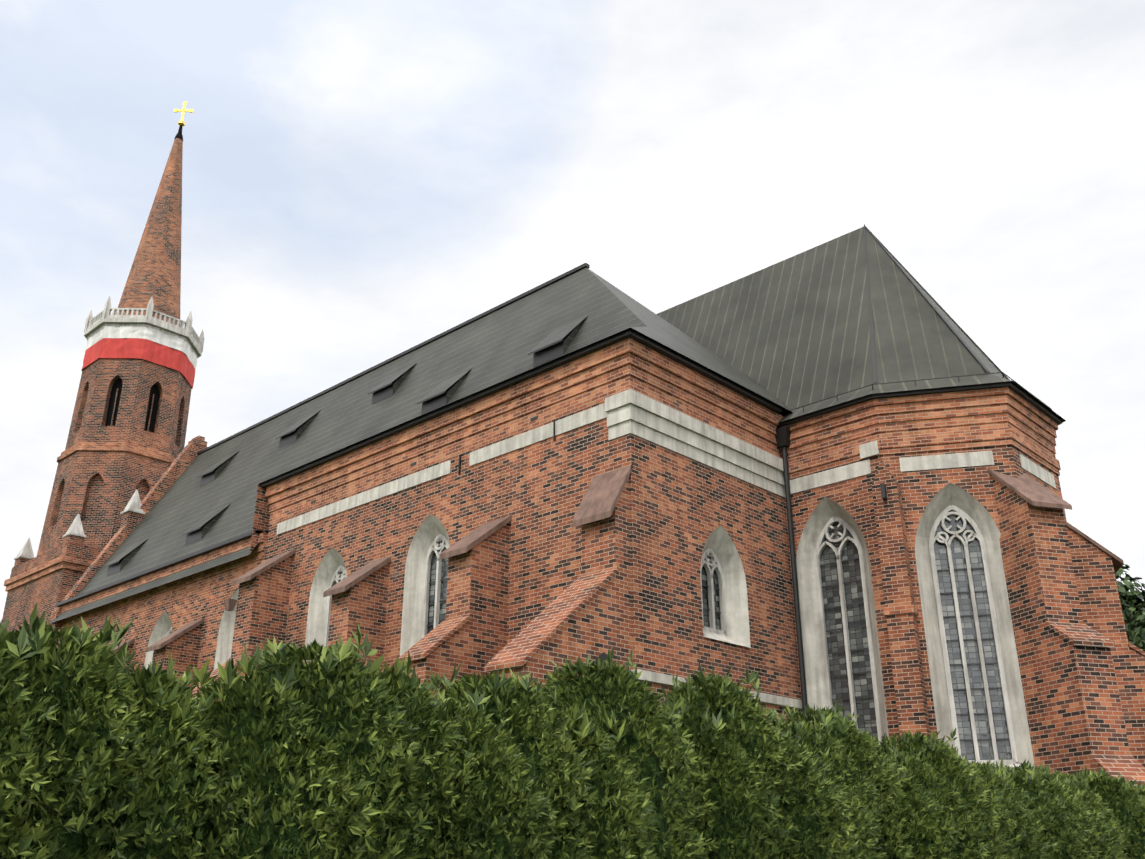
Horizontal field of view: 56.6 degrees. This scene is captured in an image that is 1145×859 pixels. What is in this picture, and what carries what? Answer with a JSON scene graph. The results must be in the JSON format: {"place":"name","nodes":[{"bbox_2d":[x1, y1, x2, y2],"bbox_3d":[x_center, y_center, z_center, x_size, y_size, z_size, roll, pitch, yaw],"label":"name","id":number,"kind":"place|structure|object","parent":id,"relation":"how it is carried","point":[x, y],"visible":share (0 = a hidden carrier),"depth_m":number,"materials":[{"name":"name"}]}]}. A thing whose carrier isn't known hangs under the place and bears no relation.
{"place":"outdoors","nodes":[
{"label":"outdoors","id":0,"kind":"place"},
{"bbox_2d":[1,342,191,643],"bbox_3d":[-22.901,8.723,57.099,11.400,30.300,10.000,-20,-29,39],"label":"church tower walls","id":1,"kind":"structure","parent":0,"point":[95,490],"depth_m":57.77,"materials":[{"name":"red brick"}]},
{"bbox_2d":[4,101,204,591],"bbox_3d":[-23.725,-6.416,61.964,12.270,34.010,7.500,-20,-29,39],"label":"church tower trim","id":2,"kind":"structure","parent":1,"relation":"attached to","point":[142,321],"depth_m":60.97,"materials":[{"name":"red brick"}]},
{"bbox_2d":[0,0,1144,621],"label":"sky","id":3,"kind":"structure","parent":0,"point":[364,181],"materials":[{"name":"white"}]},
{"bbox_2d":[657,224,1065,422],"bbox_3d":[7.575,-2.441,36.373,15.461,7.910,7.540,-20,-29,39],"label":"roof","id":4,"kind":"structure","parent":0,"point":[857,313],"depth_m":33.57,"materials":[{"name":"grey metal"}]},
{"bbox_2d":[785,445,1066,745],"bbox_3d":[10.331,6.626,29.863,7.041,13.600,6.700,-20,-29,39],"label":"church chancel walls","id":5,"kind":"structure","parent":0,"point":[920,490],"depth_m":28.51,"materials":[{"name":"red brick"}]},
{"bbox_2d":[1115,564,1144,650],"bbox_3d":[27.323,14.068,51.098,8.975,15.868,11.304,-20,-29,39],"label":"tree","id":6,"kind":"object","parent":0,"point":[1132,601],"visible":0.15,"depth_m":51.72,"materials":[{"name":"green plant"}]},
{"label":"ground","id":7,"kind":"structure","parent":0,"visible":0},
{"bbox_2d":[57,401,801,722],"bbox_3d":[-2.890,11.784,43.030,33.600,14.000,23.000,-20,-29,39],"label":"church nave walls","id":8,"kind":"structure","parent":7,"relation":"on","point":[682,507],"depth_m":28.25,"materials":[{"name":"red brick"}]},
{"bbox_2d":[49,263,792,630],"bbox_3d":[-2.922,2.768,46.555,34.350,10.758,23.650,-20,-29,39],"label":"roof","id":9,"kind":"structure","parent":8,"relation":"on","point":[201,495],"depth_m":40.95,"materials":[{"name":"grey metal"}]},
{"bbox_2d":[55,329,802,708],"bbox_3d":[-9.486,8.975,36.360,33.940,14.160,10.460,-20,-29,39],"label":"wall trim","id":10,"kind":"structure","parent":8,"relation":"attached to","point":[645,389],"depth_m":28.96,"materials":[{"name":"red brick"}]},
{"bbox_2d":[144,483,1034,767],"bbox_3d":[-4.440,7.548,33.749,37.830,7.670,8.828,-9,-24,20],"label":"windows","id":11,"kind":"structure","parent":8,"relation":"attached to","point":[974,675],"depth_m":28.29,"materials":[{"name":"paint"}]},
{"bbox_2d":[0,603,1144,858],"bbox_3d":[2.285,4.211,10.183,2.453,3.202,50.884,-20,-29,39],"label":"hedge","id":12,"kind":"object","parent":7,"relation":"on","point":[1000,795],"depth_m":6.51,"materials":[{"name":"green plant"}]},
{"bbox_2d":[775,381,1144,786],"bbox_3d":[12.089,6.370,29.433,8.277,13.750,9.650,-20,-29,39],"label":"walls","id":13,"kind":"structure","parent":7,"relation":"on","point":[1081,659],"depth_m":27.74,"materials":[{"name":"red brick"}]}
]}

